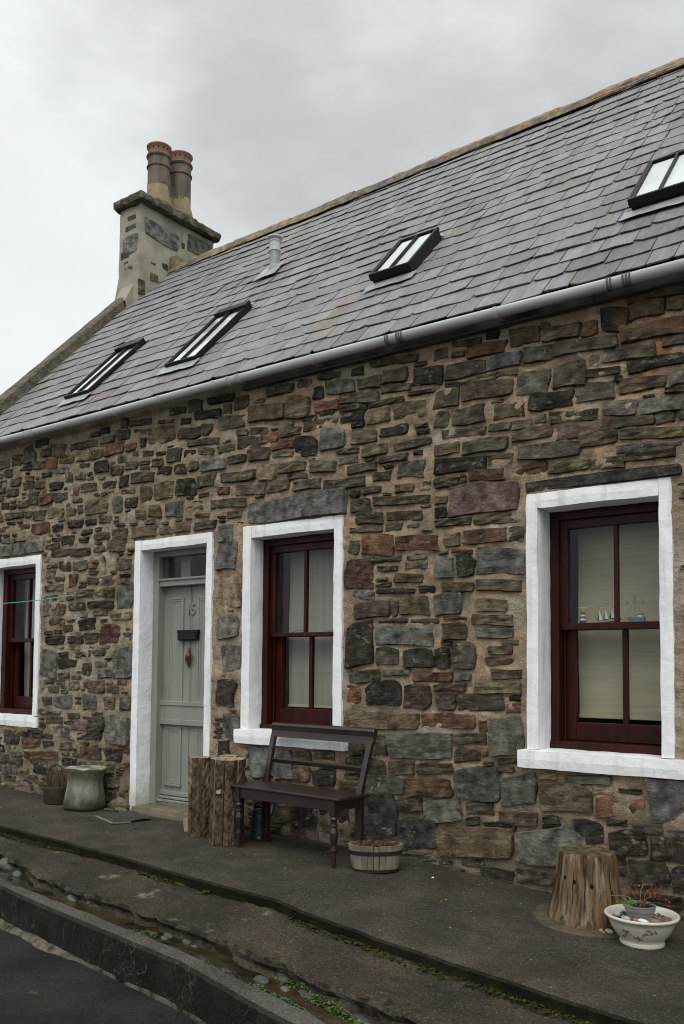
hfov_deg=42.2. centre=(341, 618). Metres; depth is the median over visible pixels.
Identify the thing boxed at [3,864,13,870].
stream stone
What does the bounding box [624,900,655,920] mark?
plant pot
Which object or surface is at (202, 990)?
kerb
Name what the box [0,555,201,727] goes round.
window
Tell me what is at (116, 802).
boulder
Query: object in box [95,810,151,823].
doormat
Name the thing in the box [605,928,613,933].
pebble
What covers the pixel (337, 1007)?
watercress
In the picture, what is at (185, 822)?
wood block
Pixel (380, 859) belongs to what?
barrel planter
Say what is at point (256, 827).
watering can
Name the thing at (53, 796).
plant pot
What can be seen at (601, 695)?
window
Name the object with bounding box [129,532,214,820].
front door
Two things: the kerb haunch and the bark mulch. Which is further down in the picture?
the kerb haunch
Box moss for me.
[0,833,596,1023]
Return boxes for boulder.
[109,796,129,809]
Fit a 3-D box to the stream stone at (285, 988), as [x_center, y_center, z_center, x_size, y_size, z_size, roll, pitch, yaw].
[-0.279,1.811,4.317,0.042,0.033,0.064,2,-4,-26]
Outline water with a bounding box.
[0,869,385,1023]
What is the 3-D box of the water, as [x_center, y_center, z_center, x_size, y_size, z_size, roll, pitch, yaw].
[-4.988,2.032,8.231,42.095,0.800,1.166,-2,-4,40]
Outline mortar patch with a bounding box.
[533,903,619,937]
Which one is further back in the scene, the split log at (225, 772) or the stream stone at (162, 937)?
the split log at (225, 772)
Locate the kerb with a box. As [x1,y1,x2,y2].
[0,878,325,1023]
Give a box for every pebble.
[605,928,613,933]
[612,911,620,916]
[621,915,630,919]
[637,919,648,922]
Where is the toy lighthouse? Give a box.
[578,605,587,622]
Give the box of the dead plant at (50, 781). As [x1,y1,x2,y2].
[43,759,71,787]
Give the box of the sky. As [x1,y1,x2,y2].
[0,0,683,394]
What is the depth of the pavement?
5.12 m
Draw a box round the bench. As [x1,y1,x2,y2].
[230,722,376,867]
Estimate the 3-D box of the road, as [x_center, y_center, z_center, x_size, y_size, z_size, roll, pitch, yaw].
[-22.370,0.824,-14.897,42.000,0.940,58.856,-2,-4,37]
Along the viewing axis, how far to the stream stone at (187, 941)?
4.87 m
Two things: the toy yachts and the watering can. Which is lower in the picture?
the watering can
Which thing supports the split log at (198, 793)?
on the pavement
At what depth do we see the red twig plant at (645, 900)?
4.71 m
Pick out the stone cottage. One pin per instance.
(412, 441)
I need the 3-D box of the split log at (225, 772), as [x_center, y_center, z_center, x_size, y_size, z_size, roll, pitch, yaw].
[-0.866,1.367,6.652,0.277,0.628,0.274,-2,-4,37]
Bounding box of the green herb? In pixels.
[617,896,636,905]
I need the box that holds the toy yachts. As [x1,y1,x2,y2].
[592,604,620,622]
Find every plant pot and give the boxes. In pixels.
[41,764,66,804]
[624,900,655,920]
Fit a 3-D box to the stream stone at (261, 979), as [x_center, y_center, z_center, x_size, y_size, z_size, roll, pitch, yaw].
[-0.398,1.798,4.394,0.096,0.041,0.075,-2,-4,37]
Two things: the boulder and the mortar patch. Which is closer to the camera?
the mortar patch
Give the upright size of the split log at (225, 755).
0.619 m
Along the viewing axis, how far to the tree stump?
4.92 m
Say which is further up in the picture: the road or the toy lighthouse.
the toy lighthouse
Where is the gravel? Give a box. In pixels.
[612,910,672,920]
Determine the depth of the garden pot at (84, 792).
7.91 m
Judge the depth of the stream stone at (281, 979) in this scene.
4.39 m
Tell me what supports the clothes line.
attached to the stone cottage
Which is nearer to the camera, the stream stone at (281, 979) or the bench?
the stream stone at (281, 979)
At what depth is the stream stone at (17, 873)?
6.33 m
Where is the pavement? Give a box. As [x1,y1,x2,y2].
[0,787,683,1023]
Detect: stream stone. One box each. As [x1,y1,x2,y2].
[0,858,8,868]
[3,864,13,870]
[12,870,22,876]
[67,894,77,901]
[160,935,168,939]
[164,932,173,937]
[182,938,191,943]
[253,975,269,984]
[276,975,289,983]
[280,986,289,991]
[298,989,315,1000]
[353,1014,371,1023]
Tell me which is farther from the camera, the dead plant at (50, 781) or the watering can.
the dead plant at (50, 781)
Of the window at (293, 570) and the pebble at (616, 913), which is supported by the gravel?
the pebble at (616, 913)
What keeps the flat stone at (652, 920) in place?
on the gravel
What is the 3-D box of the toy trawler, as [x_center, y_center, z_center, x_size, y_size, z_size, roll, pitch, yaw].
[1.880,-0.060,5.674,0.132,0.182,0.030,-2,-4,37]
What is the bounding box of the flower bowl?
[604,904,679,949]
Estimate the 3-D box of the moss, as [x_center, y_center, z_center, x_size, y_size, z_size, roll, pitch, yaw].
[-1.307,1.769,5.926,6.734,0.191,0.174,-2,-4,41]
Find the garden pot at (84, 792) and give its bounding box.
[63,765,105,811]
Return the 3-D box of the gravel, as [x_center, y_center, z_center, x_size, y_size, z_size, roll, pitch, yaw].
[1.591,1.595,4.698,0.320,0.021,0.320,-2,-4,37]
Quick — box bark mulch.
[352,838,399,850]
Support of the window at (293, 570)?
in the stone cottage
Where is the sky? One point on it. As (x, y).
(282, 109)
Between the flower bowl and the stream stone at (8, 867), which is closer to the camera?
the flower bowl
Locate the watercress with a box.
[140,930,366,1023]
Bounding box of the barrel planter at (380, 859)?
[348,841,403,872]
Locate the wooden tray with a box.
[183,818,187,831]
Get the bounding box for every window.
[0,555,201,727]
[233,515,348,750]
[517,477,683,779]
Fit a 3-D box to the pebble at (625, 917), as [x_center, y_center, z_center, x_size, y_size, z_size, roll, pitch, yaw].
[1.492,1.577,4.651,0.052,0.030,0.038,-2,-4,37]
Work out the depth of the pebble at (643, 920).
4.60 m
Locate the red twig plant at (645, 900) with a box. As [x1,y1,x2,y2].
[604,880,674,906]
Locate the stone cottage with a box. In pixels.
[0,57,683,920]
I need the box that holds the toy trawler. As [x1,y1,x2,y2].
[626,596,645,621]
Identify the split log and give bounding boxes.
[188,756,210,836]
[209,757,245,845]
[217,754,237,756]
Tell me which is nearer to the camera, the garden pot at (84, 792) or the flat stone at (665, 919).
the flat stone at (665, 919)
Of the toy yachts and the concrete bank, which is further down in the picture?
the concrete bank
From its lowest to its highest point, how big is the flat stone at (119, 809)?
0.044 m
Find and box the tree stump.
[547,845,621,929]
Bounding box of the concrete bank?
[0,835,592,1023]
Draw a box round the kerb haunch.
[0,918,206,1023]
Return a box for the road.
[0,929,197,1023]
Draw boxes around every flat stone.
[115,807,127,811]
[648,918,661,922]
[660,917,671,921]
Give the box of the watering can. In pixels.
[251,801,274,839]
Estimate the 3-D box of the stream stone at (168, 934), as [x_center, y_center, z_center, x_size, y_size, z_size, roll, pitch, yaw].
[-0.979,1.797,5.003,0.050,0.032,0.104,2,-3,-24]
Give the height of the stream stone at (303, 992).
0.032 m
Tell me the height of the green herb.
0.051 m
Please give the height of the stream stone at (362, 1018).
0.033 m
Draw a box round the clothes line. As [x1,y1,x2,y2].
[0,592,74,603]
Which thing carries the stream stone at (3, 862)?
on the concrete bank
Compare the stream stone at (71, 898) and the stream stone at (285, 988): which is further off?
the stream stone at (71, 898)

